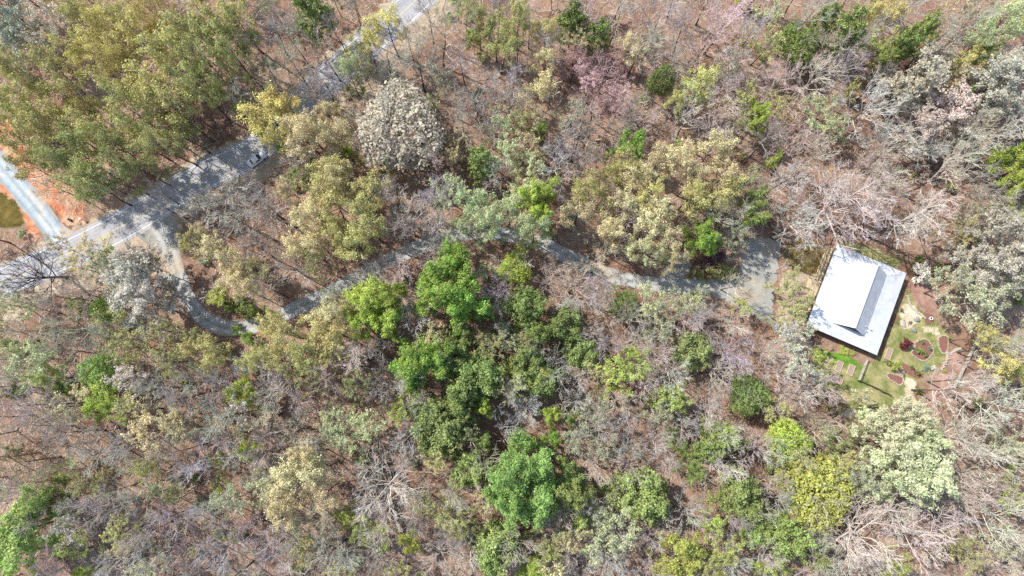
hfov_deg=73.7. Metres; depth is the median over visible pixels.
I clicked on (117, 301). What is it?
blossom tree
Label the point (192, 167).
road edge line
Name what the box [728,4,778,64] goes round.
bare tree
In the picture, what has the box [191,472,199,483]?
shrub
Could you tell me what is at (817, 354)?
budding tree
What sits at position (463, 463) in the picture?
evergreen tree
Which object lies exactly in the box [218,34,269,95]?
broadleaf tree
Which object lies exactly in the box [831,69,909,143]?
bare tree
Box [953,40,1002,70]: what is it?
evergreen tree
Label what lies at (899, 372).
raised bed
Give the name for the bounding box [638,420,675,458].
bare tree
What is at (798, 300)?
budding tree
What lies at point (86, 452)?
bare tree
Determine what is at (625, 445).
bare tree
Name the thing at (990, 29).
broadleaf tree
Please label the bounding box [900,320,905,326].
boulder
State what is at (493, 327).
budding tree
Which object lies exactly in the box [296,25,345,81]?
bare tree
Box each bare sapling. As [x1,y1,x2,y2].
[0,398,29,418]
[15,465,44,480]
[21,324,57,341]
[23,542,60,563]
[33,319,73,342]
[33,386,71,407]
[40,434,79,458]
[43,416,80,434]
[46,283,84,302]
[60,364,97,386]
[65,479,95,504]
[73,337,99,352]
[84,423,120,441]
[92,177,125,194]
[108,353,150,372]
[109,315,137,328]
[109,406,142,426]
[110,556,143,575]
[119,371,144,396]
[127,443,161,467]
[139,464,170,491]
[140,400,165,415]
[142,354,167,370]
[167,471,192,486]
[169,507,207,540]
[171,481,196,504]
[175,399,202,416]
[197,278,228,302]
[197,435,224,454]
[200,368,229,387]
[205,412,220,430]
[207,220,232,246]
[220,217,243,235]
[221,370,241,383]
[226,72,256,97]
[226,461,248,479]
[231,188,257,210]
[258,238,284,259]
[260,523,286,551]
[264,27,286,45]
[275,379,296,397]
[283,524,307,550]
[289,404,311,427]
[296,265,321,287]
[316,253,332,268]
[334,372,358,396]
[338,395,351,411]
[340,100,352,121]
[341,353,369,371]
[343,461,366,482]
[349,499,369,518]
[360,525,386,560]
[368,425,393,446]
[372,459,387,479]
[373,382,395,401]
[375,551,397,566]
[376,390,389,411]
[386,206,406,226]
[403,443,424,460]
[405,280,421,301]
[411,551,427,574]
[412,174,431,196]
[426,51,440,73]
[428,70,443,92]
[431,376,447,390]
[445,567,465,575]
[461,125,478,146]
[487,250,504,281]
[488,400,507,419]
[494,315,517,331]
[499,338,514,348]
[513,79,535,105]
[517,51,534,74]
[518,254,535,269]
[518,414,538,431]
[534,106,549,133]
[541,77,558,105]
[545,517,573,546]
[549,289,574,312]
[550,92,563,115]
[550,392,567,413]
[552,123,573,147]
[562,212,584,234]
[574,130,600,153]
[579,373,594,392]
[579,437,597,464]
[583,7,598,32]
[583,226,599,244]
[599,283,616,305]
[599,306,622,332]
[601,136,625,154]
[604,484,622,502]
[605,470,623,491]
[607,10,621,40]
[619,233,638,256]
[619,404,639,427]
[622,331,646,351]
[623,546,644,564]
[635,49,661,81]
[636,549,656,575]
[640,338,660,358]
[641,26,666,56]
[643,102,666,125]
[656,515,674,531]
[661,0,686,22]
[664,318,681,339]
[664,404,689,428]
[674,362,690,379]
[677,427,697,442]
[678,42,700,67]
[695,514,722,549]
[697,111,720,126]
[698,468,717,487]
[709,42,726,62]
[709,554,732,575]
[719,535,747,562]
[735,18,753,40]
[750,122,769,139]
[754,372,771,385]
[756,433,773,453]
[760,479,774,504]
[771,395,786,418]
[784,92,808,121]
[787,285,809,306]
[788,6,814,26]
[790,547,815,568]
[791,123,815,145]
[792,339,822,355]
[793,84,821,116]
[793,406,822,427]
[795,162,817,182]
[810,127,838,152]
[816,412,850,431]
[820,72,843,92]
[841,134,871,156]
[844,428,879,452]
[863,546,894,573]
[864,138,899,165]
[879,185,910,204]
[882,113,912,139]
[885,509,918,539]
[893,10,920,32]
[897,134,939,162]
[929,150,959,165]
[936,426,963,443]
[954,554,980,570]
[966,435,1007,462]
[978,0,1008,21]
[986,132,1023,152]
[989,110,1020,127]
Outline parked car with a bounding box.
[247,151,266,167]
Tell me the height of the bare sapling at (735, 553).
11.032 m
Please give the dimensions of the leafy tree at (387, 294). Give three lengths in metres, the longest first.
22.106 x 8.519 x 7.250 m
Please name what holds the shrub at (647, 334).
on the ground at (14, 216)
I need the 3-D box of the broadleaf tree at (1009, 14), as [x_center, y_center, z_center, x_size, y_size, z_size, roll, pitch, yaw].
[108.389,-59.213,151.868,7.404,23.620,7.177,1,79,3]
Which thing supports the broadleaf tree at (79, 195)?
on the ground at (14, 216)
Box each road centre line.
[0,0,414,283]
[0,5,410,284]
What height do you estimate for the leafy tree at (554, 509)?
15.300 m
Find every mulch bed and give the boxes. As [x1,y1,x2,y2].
[886,372,903,385]
[901,362,921,377]
[910,338,933,360]
[923,313,933,324]
[937,335,948,353]
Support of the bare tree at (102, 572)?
on the ground at (14, 216)
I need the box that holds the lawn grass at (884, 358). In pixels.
[814,258,937,418]
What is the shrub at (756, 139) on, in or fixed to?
on the ground at (14, 216)
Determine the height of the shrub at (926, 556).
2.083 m
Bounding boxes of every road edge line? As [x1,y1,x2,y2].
[0,0,397,269]
[2,1,431,297]
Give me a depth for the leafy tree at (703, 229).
145.34 m
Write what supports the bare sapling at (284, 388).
on the ground at (14, 216)
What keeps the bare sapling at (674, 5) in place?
on the ground at (14, 216)
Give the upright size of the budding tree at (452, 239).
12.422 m
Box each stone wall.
[906,295,925,318]
[940,351,949,370]
[949,347,961,355]
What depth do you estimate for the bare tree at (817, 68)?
145.69 m
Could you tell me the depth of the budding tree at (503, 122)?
145.81 m
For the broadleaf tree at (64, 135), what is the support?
on the ground at (14, 216)
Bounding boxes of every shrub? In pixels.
[1,337,17,348]
[3,442,19,455]
[15,227,26,237]
[48,547,60,558]
[52,45,63,57]
[64,295,84,309]
[87,457,98,468]
[100,459,119,477]
[102,245,119,255]
[178,379,194,389]
[184,545,203,558]
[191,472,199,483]
[191,494,203,506]
[198,257,209,265]
[211,529,224,540]
[219,342,232,354]
[223,300,242,312]
[226,294,255,320]
[231,324,241,335]
[238,302,267,320]
[241,331,254,345]
[250,542,267,559]
[286,164,300,181]
[288,562,302,573]
[290,181,301,191]
[298,171,314,190]
[301,157,323,175]
[329,230,347,248]
[342,84,356,97]
[358,83,368,97]
[407,455,421,468]
[438,494,449,510]
[439,135,451,145]
[444,312,453,321]
[470,83,481,92]
[470,91,477,103]
[476,51,486,63]
[478,329,489,338]
[522,529,535,540]
[547,472,561,480]
[554,340,564,350]
[639,94,648,102]
[641,327,655,339]
[647,371,657,379]
[674,137,682,147]
[686,265,704,281]
[699,255,713,266]
[702,265,722,281]
[707,246,725,262]
[708,176,722,189]
[712,223,722,232]
[718,263,737,279]
[726,402,732,411]
[735,150,746,161]
[754,54,765,62]
[754,135,762,143]
[763,461,774,475]
[801,326,815,337]
[813,222,826,232]
[822,389,849,413]
[843,76,862,102]
[858,77,871,87]
[868,56,896,74]
[888,359,902,369]
[899,336,914,351]
[909,173,916,181]
[911,255,924,264]
[911,259,931,283]
[915,346,923,353]
[920,272,930,284]
[920,551,932,560]
[927,263,946,273]
[944,527,958,539]
[945,181,959,192]
[972,397,987,410]
[1014,296,1022,305]
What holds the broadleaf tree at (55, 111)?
on the ground at (14, 216)
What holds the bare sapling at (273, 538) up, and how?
on the ground at (14, 216)
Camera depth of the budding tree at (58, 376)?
141.94 m
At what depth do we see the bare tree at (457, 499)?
135.62 m
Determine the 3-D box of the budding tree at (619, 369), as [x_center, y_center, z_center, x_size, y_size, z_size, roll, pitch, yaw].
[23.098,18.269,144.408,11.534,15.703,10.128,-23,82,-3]
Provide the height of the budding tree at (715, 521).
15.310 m
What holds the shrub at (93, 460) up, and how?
on the ground at (14, 216)
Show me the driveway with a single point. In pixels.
(199, 314)
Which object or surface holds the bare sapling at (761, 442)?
on the ground at (14, 216)
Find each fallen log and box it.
[338,365,389,371]
[353,464,465,490]
[517,360,606,407]
[951,517,1023,536]
[994,561,1023,574]
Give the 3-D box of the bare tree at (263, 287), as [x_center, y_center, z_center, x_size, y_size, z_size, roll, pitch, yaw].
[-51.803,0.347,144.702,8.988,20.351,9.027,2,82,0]
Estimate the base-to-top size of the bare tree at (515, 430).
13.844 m
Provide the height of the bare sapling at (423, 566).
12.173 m
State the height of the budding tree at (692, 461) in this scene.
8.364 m
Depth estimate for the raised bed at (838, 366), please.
152.14 m
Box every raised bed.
[824,357,833,368]
[831,375,842,384]
[835,360,843,372]
[846,364,855,376]
[884,347,893,359]
[895,368,904,376]
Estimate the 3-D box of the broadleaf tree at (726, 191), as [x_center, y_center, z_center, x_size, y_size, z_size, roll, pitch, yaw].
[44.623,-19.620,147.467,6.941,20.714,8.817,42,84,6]
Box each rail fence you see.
[857,359,868,379]
[857,380,892,395]
[895,256,913,264]
[951,312,991,387]
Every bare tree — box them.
[0,240,86,315]
[0,314,65,349]
[0,327,33,385]
[0,359,47,395]
[0,364,43,405]
[0,380,84,430]
[0,398,32,440]
[0,402,74,448]
[0,420,17,434]
[0,431,39,477]
[0,437,61,488]
[0,462,46,510]
[10,504,74,536]
[18,430,69,466]
[21,275,92,322]
[22,531,92,575]
[22,558,62,575]
[26,381,82,427]
[31,171,86,207]
[31,302,118,353]
[33,450,80,484]
[35,331,100,366]
[37,405,105,461]
[52,488,137,537]
[58,270,110,318]
[67,427,124,482]
[81,319,138,355]
[84,537,149,575]
[90,475,139,506]
[91,482,140,525]
[92,426,163,469]
[107,444,159,478]
[111,506,172,557]
[112,467,166,524]
[120,305,171,342]
[123,521,183,575]
[131,360,190,408]
[138,183,192,223]
[139,170,178,203]
[143,494,203,541]
[147,430,210,476]
[151,0,188,27]
[155,367,210,423]
[163,524,214,575]
[164,358,226,402]
[168,64,199,97]
[169,431,231,484]
[175,553,222,575]
[184,490,235,533]
[185,183,228,227]
[188,384,245,444]
[192,519,251,575]
[199,183,254,237]
[199,365,246,410]
[206,419,259,459]
[208,560,262,575]
[215,434,262,471]
[218,164,257,212]
[219,205,283,242]
[223,515,266,553]
[224,75,259,128]
[228,177,292,230]
[230,20,281,75]
[235,457,267,494]
[237,225,282,272]
[240,524,297,567]
[241,264,289,307]
[242,389,286,430]
[242,438,287,476]
[244,189,301,245]
[248,371,295,411]
[250,420,290,451]
[252,450,287,488]
[253,0,297,55]
[253,352,308,400]
[263,66,302,110]
[265,249,315,287]
[266,9,311,66]
[267,35,313,89]
[267,559,313,575]
[268,540,308,575]
[269,525,311,562]
[272,401,314,461]
[278,134,320,183]
[282,2,327,28]
[288,378,315,414]
[290,58,323,98]
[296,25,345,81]
[296,456,349,492]
[300,489,340,541]
[302,76,333,105]
[304,526,364,575]
[305,356,344,398]
[308,61,357,104]
[310,559,346,575]
[315,95,338,119]
[317,6,349,56]
[327,522,381,574]
[332,332,368,377]
[335,108,366,143]
[344,0,372,40]
[346,250,396,294]
[347,437,436,530]
[354,530,398,575]
[361,366,395,401]
[364,88,395,103]
[365,333,395,369]
[365,499,403,544]
[370,31,414,76]
[370,52,405,84]
[371,246,414,287]
[372,172,398,200]
[377,175,422,219]
[377,190,444,245]
[379,448,416,474]
[380,214,417,251]
[388,413,423,455]
[390,69,422,101]
[392,6,420,60]
[394,291,427,323]
[394,364,431,409]
[397,29,451,92]
[397,476,437,522]
[397,500,431,537]
[398,305,439,345]
[407,0,473,71]
[407,178,458,238]
[409,0,451,43]
[416,531,466,575]
[417,207,449,247]
[417,237,453,283]
[420,142,460,178]
[424,172,460,204]
[426,119,457,151]
[434,521,476,551]
[437,83,471,121]
[438,39,487,91]
[439,478,484,512]
[444,0,487,42]
[445,528,483,575]
[450,88,486,147]
[453,80,498,131]
[457,444,501,488]
[473,66,515,118]
[477,150,518,190]
[478,109,507,149]
[478,272,515,316]
[487,78,530,119]
[488,0,513,27]
[489,0,512,37]
[491,518,546,568]
[495,410,526,435]
[501,380,534,415]
[503,54,535,107]
[508,391,543,427]
[517,4,543,48]
[523,339,551,361]
[524,20,566,70]
[529,260,565,294]
[535,133,579,185]
[539,249,576,279]
[539,342,577,395]
[540,506,561,532]
[546,119,595,163]
[548,176,568,215]
[549,296,585,322]
[550,502,586,532]
[551,260,596,311]
[551,537,586,575]
[555,554,599,575]
[556,0,601,37]
[557,42,597,82]
[559,387,597,414]
[561,138,604,180]
[562,94,604,150]
[566,367,593,398]
[567,402,625,452]
[569,273,617,312]
[569,319,612,351]
[571,89,616,122]
[572,45,634,112]
[572,249,609,276]
[573,490,608,530]
[575,141,606,167]
[582,449,625,487]
[583,542,637,575]
[584,528,633,575]
[585,176,628,214]
[586,292,614,318]
[587,327,623,368]
[595,41,630,76]
[595,236,626,258]
[596,385,638,414]
[599,0,641,45]
[602,85,634,128]
[604,406,639,437]
[606,0,640,23]
[606,108,638,149]
[607,432,643,465]
[612,201,649,242]
[613,317,657,358]
[613,446,646,488]
[614,300,654,336]
[617,84,653,124]
[620,15,670,72]
[623,104,663,147]
[628,368,664,406]
[630,528,666,552]
[633,0,687,47]
[633,558,668,575]
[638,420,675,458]
[642,331,678,372]
[645,442,684,480]
[646,37,687,82]
[650,356,692,400]
[657,94,705,142]
[660,55,691,96]
[661,481,711,536]
[663,414,706,446]
[669,0,704,60]
[669,296,706,339]
[679,7,739,72]
[681,0,725,25]
[686,300,724,347]
[686,395,725,437]
[691,194,737,242]
[692,104,735,148]
[694,80,746,138]
[697,355,736,395]
[698,377,731,419]
[702,0,753,55]
[704,434,749,481]
[707,417,743,448]
[709,511,755,544]
[711,41,753,87]
[711,331,755,371]
[713,353,753,387]
[713,545,755,575]
[714,64,743,99]
[716,306,750,337]
[720,105,755,147]
[720,266,754,304]
[725,196,762,237]
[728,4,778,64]
[732,63,778,114]
[735,289,764,305]
[737,424,783,469]
[744,114,792,161]
[744,172,785,213]
[744,499,780,536]
[745,527,785,575]
[746,333,782,367]
[749,462,795,501]
[751,53,817,116]
[753,0,769,11]
[754,158,811,205]
[760,488,797,515]
[762,352,799,391]
[766,113,823,175]
[766,383,802,413]
[766,558,819,575]
[770,157,898,254]
[771,193,828,249]
[773,374,821,413]
[778,0,837,37]
[781,0,818,18]
[787,51,848,101]
[788,241,826,267]
[789,130,839,176]
[794,365,832,389]
[794,490,911,575]
[795,361,848,410]
[801,411,841,447]
[804,532,858,575]
[807,24,865,72]
[809,42,870,97]
[824,142,904,201]
[825,4,894,77]
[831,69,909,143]
[832,0,859,11]
[834,0,869,33]
[837,541,897,575]
[839,193,902,250]
[843,154,910,207]
[848,552,885,575]
[852,121,893,150]
[854,59,896,100]
[855,9,904,52]
[860,180,953,249]
[861,116,926,184]
[867,487,928,546]
[868,498,960,575]
[870,92,918,128]
[882,0,928,30]
[895,188,965,249]
[901,133,950,169]
[902,563,946,575]
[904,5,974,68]
[904,146,977,202]
[911,367,988,416]
[912,494,979,541]
[916,408,1018,468]
[926,130,996,174]
[927,357,1002,407]
[929,462,972,506]
[930,442,1002,499]
[931,159,1003,205]
[934,484,992,521]
[935,0,1007,51]
[937,463,996,517]
[941,115,1003,158]
[946,360,1023,436]
[950,105,1023,156]
[951,439,1023,491]
[952,477,1023,560]
[953,471,1019,512]
[955,545,1022,575]
[956,329,1023,368]
[957,180,1023,230]
[960,2,1004,38]
[967,395,1023,428]
[977,526,1023,575]
[980,87,1023,134]
[993,564,1023,575]
[999,466,1023,494]
[1002,381,1023,422]
[1004,36,1023,57]
[1004,121,1023,147]
[1005,322,1023,359]
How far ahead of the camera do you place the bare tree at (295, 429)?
138.50 m
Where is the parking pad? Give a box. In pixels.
[711,236,780,329]
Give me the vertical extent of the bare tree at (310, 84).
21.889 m
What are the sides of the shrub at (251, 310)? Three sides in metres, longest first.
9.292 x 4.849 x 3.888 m
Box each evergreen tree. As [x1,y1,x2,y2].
[0,381,38,399]
[51,378,83,401]
[290,0,340,50]
[409,396,471,462]
[412,391,447,425]
[436,335,470,379]
[439,399,479,434]
[443,376,483,415]
[446,446,487,488]
[447,322,478,349]
[452,344,508,401]
[466,144,497,186]
[467,516,524,574]
[472,537,505,575]
[503,283,548,334]
[503,342,551,375]
[511,363,534,387]
[520,364,569,398]
[521,317,556,347]
[548,302,583,350]
[556,0,588,47]
[559,337,601,372]
[585,16,611,62]
[596,464,668,519]
[631,480,673,527]
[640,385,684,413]
[668,330,715,376]
[691,438,727,465]
[695,412,741,458]
[704,467,765,522]
[719,458,757,494]
[737,519,775,552]
[757,506,775,530]
[760,507,799,539]
[764,507,818,562]
[801,547,837,575]
[803,0,843,34]
[816,2,871,55]
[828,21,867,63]
[869,23,927,75]
[877,4,946,63]
[936,84,975,107]
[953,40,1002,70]
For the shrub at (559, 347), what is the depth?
151.66 m
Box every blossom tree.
[0,0,47,53]
[0,4,59,75]
[98,244,179,327]
[106,239,172,283]
[114,274,183,326]
[298,431,342,458]
[309,526,337,558]
[316,514,339,542]
[347,75,447,175]
[848,406,923,469]
[851,388,941,429]
[851,444,934,507]
[855,405,958,513]
[870,70,927,113]
[871,405,954,461]
[874,38,956,117]
[888,76,981,161]
[889,103,955,156]
[892,455,961,501]
[911,36,961,87]
[936,118,987,151]
[938,235,1019,286]
[946,52,1023,139]
[951,193,1023,287]
[952,82,1023,122]
[959,227,1023,291]
[979,45,1023,97]
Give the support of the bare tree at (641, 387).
on the ground at (14, 216)
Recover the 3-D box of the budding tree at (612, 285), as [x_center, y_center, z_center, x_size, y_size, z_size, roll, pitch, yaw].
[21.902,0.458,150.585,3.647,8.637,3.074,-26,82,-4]
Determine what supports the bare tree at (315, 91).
on the ground at (14, 216)
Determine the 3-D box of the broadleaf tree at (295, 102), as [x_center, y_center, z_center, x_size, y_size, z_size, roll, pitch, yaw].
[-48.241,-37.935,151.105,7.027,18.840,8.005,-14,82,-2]
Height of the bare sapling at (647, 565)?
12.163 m
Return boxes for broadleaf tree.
[0,40,67,106]
[0,68,75,137]
[0,110,32,150]
[0,142,69,185]
[5,100,89,162]
[15,96,96,148]
[21,139,111,189]
[22,42,103,110]
[41,118,120,183]
[42,0,80,18]
[42,30,122,79]
[48,152,132,206]
[54,0,127,63]
[56,92,107,127]
[61,105,140,163]
[67,151,149,201]
[73,0,137,66]
[81,61,156,118]
[81,119,158,175]
[84,39,151,88]
[92,74,173,139]
[97,143,172,197]
[99,10,172,74]
[101,0,149,44]
[116,119,169,159]
[121,56,188,122]
[123,0,195,52]
[124,125,197,166]
[126,67,214,142]
[127,8,190,61]
[133,20,215,85]
[155,2,224,63]
[156,113,210,153]
[159,55,231,122]
[173,32,241,104]
[176,335,221,360]
[181,0,211,15]
[186,221,224,246]
[189,10,254,76]
[191,234,245,275]
[196,78,248,117]
[198,339,241,377]
[200,0,263,53]
[214,262,258,305]
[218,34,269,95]
[229,254,262,283]
[233,80,292,138]
[233,343,275,373]
[253,308,291,337]
[258,120,299,160]
[259,343,303,377]
[263,467,310,515]
[263,489,303,532]
[267,89,306,127]
[267,312,311,355]
[267,452,329,496]
[271,173,305,213]
[272,106,323,149]
[280,230,325,261]
[284,121,344,163]
[284,330,333,375]
[284,436,328,471]
[287,196,342,237]
[299,471,345,512]
[304,149,353,185]
[305,293,349,332]
[306,172,334,208]
[307,311,347,350]
[310,171,348,229]
[312,116,356,159]
[313,211,359,250]
[314,100,344,137]
[317,156,352,192]
[330,219,379,260]
[334,51,363,96]
[334,298,360,320]
[339,191,389,244]
[344,167,391,210]
[360,1,409,57]
[360,25,383,66]
[444,212,479,235]
[452,183,496,230]
[462,0,488,50]
[472,205,503,241]
[475,8,510,62]
[484,190,535,236]
[487,26,524,74]
[500,0,532,50]
[506,176,544,209]
[507,7,526,60]
[516,69,557,103]
[517,209,552,242]
[525,46,557,74]
[527,16,560,48]
[558,191,598,228]
[569,168,607,203]
[596,210,626,249]
[599,158,622,192]
[603,141,645,189]
[604,188,645,224]
[618,30,644,73]
[620,158,658,192]
[621,230,653,261]
[632,193,678,236]
[635,174,664,210]
[646,140,681,179]
[646,221,683,259]
[657,136,696,177]
[661,248,692,276]
[663,88,688,121]
[676,158,712,201]
[677,175,713,217]
[679,62,721,109]
[688,126,740,176]
[703,164,748,212]
[709,155,751,191]
[856,0,913,43]
[857,0,878,27]
[949,320,1011,351]
[950,20,1005,65]
[957,343,1023,385]
[964,0,1023,51]
[971,0,1023,45]
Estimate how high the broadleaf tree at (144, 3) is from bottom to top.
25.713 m
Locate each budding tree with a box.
[0,279,62,330]
[0,288,35,320]
[0,309,23,348]
[0,338,43,372]
[0,477,23,502]
[1,337,67,393]
[5,0,88,51]
[15,25,75,72]
[18,465,58,496]
[19,357,77,389]
[22,340,75,381]
[35,383,114,424]
[38,230,75,253]
[41,512,99,551]
[45,457,90,482]
[46,526,107,561]
[53,493,95,536]
[58,251,96,284]
[64,470,112,501]
[69,230,117,260]
[74,93,108,117]
[75,304,147,343]
[77,0,96,22]
[82,250,123,293]
[85,380,137,407]
[93,317,159,380]
[98,513,158,557]
[101,356,162,402]
[101,528,145,563]
[102,398,144,426]
[112,386,173,423]
[120,409,190,458]
[122,551,162,575]
[126,460,158,484]
[129,99,172,137]
[129,445,181,480]
[130,538,202,575]
[139,471,183,504]
[140,314,191,349]
[149,341,200,393]
[150,406,203,442]
[158,414,207,446]
[158,478,189,505]
[168,228,217,261]
[175,326,224,355]
[199,483,240,520]
[207,449,236,476]
[208,478,268,514]
[209,476,231,495]
[223,394,269,433]
[225,414,265,444]
[228,257,270,297]
[229,91,264,117]
[229,351,262,376]
[240,331,297,370]
[243,461,281,509]
[245,1,268,14]
[249,51,282,95]
[256,0,282,18]
[284,10,319,50]
[286,509,317,541]
[286,534,334,571]
[289,359,327,400]
[300,244,339,291]
[301,227,340,267]
[311,337,362,379]
[312,400,354,437]
[313,417,356,456]
[317,281,351,315]
[320,0,345,16]
[322,555,361,575]
[323,407,372,461]
[331,501,354,529]
[332,308,362,341]
[337,501,381,547]
[339,31,377,77]
[339,366,381,404]
[340,0,375,17]
[346,54,373,89]
[349,403,392,439]
[364,520,401,553]
[381,387,418,427]
[381,560,426,575]
[405,387,432,423]
[411,489,457,522]
[416,315,454,345]
[419,435,456,473]
[420,93,442,119]
[428,62,456,102]
[429,169,469,211]
[432,228,465,250]
[432,491,480,533]
[443,0,470,25]
[444,146,464,170]
[445,125,470,154]
[455,412,479,447]
[468,219,506,249]
[468,330,504,362]
[468,486,498,521]
[475,260,500,289]
[482,104,523,156]
[485,373,513,397]
[486,315,515,343]
[492,138,529,184]
[492,296,514,323]
[497,325,522,354]
[502,373,528,405]
[503,104,542,143]
[505,249,525,262]
[506,122,545,178]
[508,92,547,127]
[510,330,540,353]
[513,147,551,179]
[514,233,539,251]
[529,521,572,562]
[535,539,567,575]
[551,0,564,9]
[552,95,590,133]
[554,517,593,554]
[560,26,592,65]
[560,409,594,458]
[568,58,603,97]
[574,389,610,429]
[574,514,607,566]
[580,350,621,395]
[587,423,618,466]
[589,502,616,536]
[594,201,617,224]
[594,505,647,560]
[595,346,650,398]
[602,281,619,294]
[604,79,637,116]
[618,345,659,380]
[625,280,665,320]
[627,25,673,67]
[635,392,679,427]
[637,310,673,342]
[638,238,670,267]
[644,291,691,328]
[645,538,671,575]
[662,421,679,443]
[664,382,693,416]
[667,432,693,456]
[668,284,713,316]
[672,449,707,478]
[673,69,701,119]
[676,200,708,227]
[676,288,703,317]
[684,74,715,115]
[685,462,709,486]
[686,501,725,539]
[694,547,724,575]
[694,557,727,575]
[704,516,745,569]
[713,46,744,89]
[717,220,750,262]
[720,77,758,114]
[730,295,753,314]
[732,162,766,203]
[740,22,786,65]
[746,559,795,575]
[747,0,789,38]
[747,89,792,122]
[756,395,796,423]
[757,296,806,334]
[759,437,798,470]
[762,266,805,296]
[765,327,816,380]
[766,320,805,351]
[776,444,818,475]
[788,286,819,320]
[789,320,817,343]
[799,347,835,374]
[801,91,844,133]
[803,524,840,559]
[811,420,850,460]
[814,109,853,143]
[818,439,866,471]
[825,462,884,502]
[835,421,867,449]
[850,24,902,74]
[853,464,896,506]
[875,544,917,575]
[919,527,972,555]
[923,249,978,314]
[925,61,982,102]
[928,213,983,248]
[930,537,1005,575]
[938,199,999,228]
[938,275,1015,345]
[941,0,974,21]
[950,48,1003,89]
[953,0,999,22]
[953,269,1023,315]
[964,523,1023,567]
[975,407,1023,469]
[980,365,1023,395]
[985,473,1023,516]
[999,361,1023,400]
[999,444,1023,472]
[1005,319,1023,343]
[1007,200,1023,231]
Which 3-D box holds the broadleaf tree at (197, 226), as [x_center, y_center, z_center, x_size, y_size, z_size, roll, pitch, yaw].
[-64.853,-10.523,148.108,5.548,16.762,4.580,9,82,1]
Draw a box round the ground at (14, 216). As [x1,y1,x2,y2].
[0,0,1023,575]
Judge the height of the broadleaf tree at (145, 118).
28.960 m
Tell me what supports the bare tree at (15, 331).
on the ground at (14, 216)
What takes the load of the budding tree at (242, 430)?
on the ground at (14, 216)
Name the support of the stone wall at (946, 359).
on the ground at (14, 216)
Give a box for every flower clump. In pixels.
[838,345,849,355]
[921,363,930,372]
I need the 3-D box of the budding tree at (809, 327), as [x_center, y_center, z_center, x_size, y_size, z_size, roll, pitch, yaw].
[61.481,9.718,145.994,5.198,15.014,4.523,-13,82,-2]
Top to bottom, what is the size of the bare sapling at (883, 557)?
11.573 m
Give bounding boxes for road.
[0,0,435,298]
[0,150,74,243]
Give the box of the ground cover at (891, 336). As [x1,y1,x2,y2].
[807,240,964,432]
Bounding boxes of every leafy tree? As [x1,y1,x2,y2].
[0,498,62,570]
[0,533,47,575]
[7,489,56,529]
[13,493,62,518]
[14,476,83,514]
[65,349,124,392]
[71,565,111,575]
[80,384,130,423]
[85,295,116,324]
[163,108,186,125]
[172,112,190,136]
[205,283,234,307]
[221,530,242,543]
[222,373,269,415]
[232,435,264,463]
[253,117,280,145]
[270,132,288,153]
[339,144,364,166]
[340,273,385,330]
[341,305,377,342]
[354,450,370,470]
[359,296,405,342]
[375,281,407,317]
[377,158,396,177]
[386,358,429,393]
[396,356,411,366]
[396,523,423,554]
[397,329,455,398]
[411,273,452,320]
[416,245,485,323]
[424,331,454,370]
[433,238,470,271]
[443,272,496,335]
[446,515,476,545]
[454,402,472,417]
[464,28,485,58]
[473,398,494,418]
[473,431,492,452]
[481,461,516,500]
[483,479,531,531]
[485,461,556,530]
[486,428,549,496]
[497,252,531,285]
[507,350,522,379]
[512,176,555,230]
[512,426,536,452]
[514,539,554,575]
[522,442,555,485]
[527,367,549,399]
[529,120,547,144]
[529,201,555,239]
[538,173,561,210]
[538,425,563,450]
[539,406,562,426]
[545,484,572,515]
[552,454,589,495]
[554,482,596,523]
[559,409,579,428]
[572,513,590,530]
[605,127,647,160]
[608,289,640,322]
[645,58,684,99]
[649,530,706,575]
[677,212,724,248]
[689,232,716,257]
[728,371,773,417]
[733,199,772,235]
[736,183,771,212]
[737,95,770,129]
[737,434,751,450]
[742,100,772,138]
[761,425,792,450]
[765,148,782,168]
[767,417,814,462]
[772,451,857,535]
[774,15,806,56]
[779,26,821,73]
[908,30,940,58]
[949,42,987,81]
[974,142,1023,168]
[977,146,1023,186]
[985,170,1023,209]
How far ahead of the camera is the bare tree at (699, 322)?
141.37 m
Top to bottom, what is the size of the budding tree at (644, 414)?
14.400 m
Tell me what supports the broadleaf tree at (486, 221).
on the ground at (14, 216)
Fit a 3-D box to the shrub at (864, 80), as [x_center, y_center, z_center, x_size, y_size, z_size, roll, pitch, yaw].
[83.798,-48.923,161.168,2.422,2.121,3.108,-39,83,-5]
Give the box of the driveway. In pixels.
[138,213,725,335]
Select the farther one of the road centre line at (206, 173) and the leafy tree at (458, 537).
the road centre line at (206, 173)
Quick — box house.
[798,245,906,354]
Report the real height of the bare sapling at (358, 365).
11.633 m
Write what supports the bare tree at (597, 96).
on the ground at (14, 216)
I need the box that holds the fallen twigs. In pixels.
[0,0,1023,575]
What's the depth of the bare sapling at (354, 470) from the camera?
142.42 m
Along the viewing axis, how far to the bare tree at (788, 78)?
145.23 m
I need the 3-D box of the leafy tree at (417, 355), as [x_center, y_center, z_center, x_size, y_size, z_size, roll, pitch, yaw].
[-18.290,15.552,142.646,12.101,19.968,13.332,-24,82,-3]
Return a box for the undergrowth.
[0,0,1023,575]
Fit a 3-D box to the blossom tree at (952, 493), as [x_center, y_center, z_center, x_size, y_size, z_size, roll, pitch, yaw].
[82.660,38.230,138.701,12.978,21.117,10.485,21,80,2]
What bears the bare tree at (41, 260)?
on the ground at (14, 216)
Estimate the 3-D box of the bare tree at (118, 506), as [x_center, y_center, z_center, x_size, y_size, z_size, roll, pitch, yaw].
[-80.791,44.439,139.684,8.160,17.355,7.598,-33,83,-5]
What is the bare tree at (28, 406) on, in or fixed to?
on the ground at (14, 216)
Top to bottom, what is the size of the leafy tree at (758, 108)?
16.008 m
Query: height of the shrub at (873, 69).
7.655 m

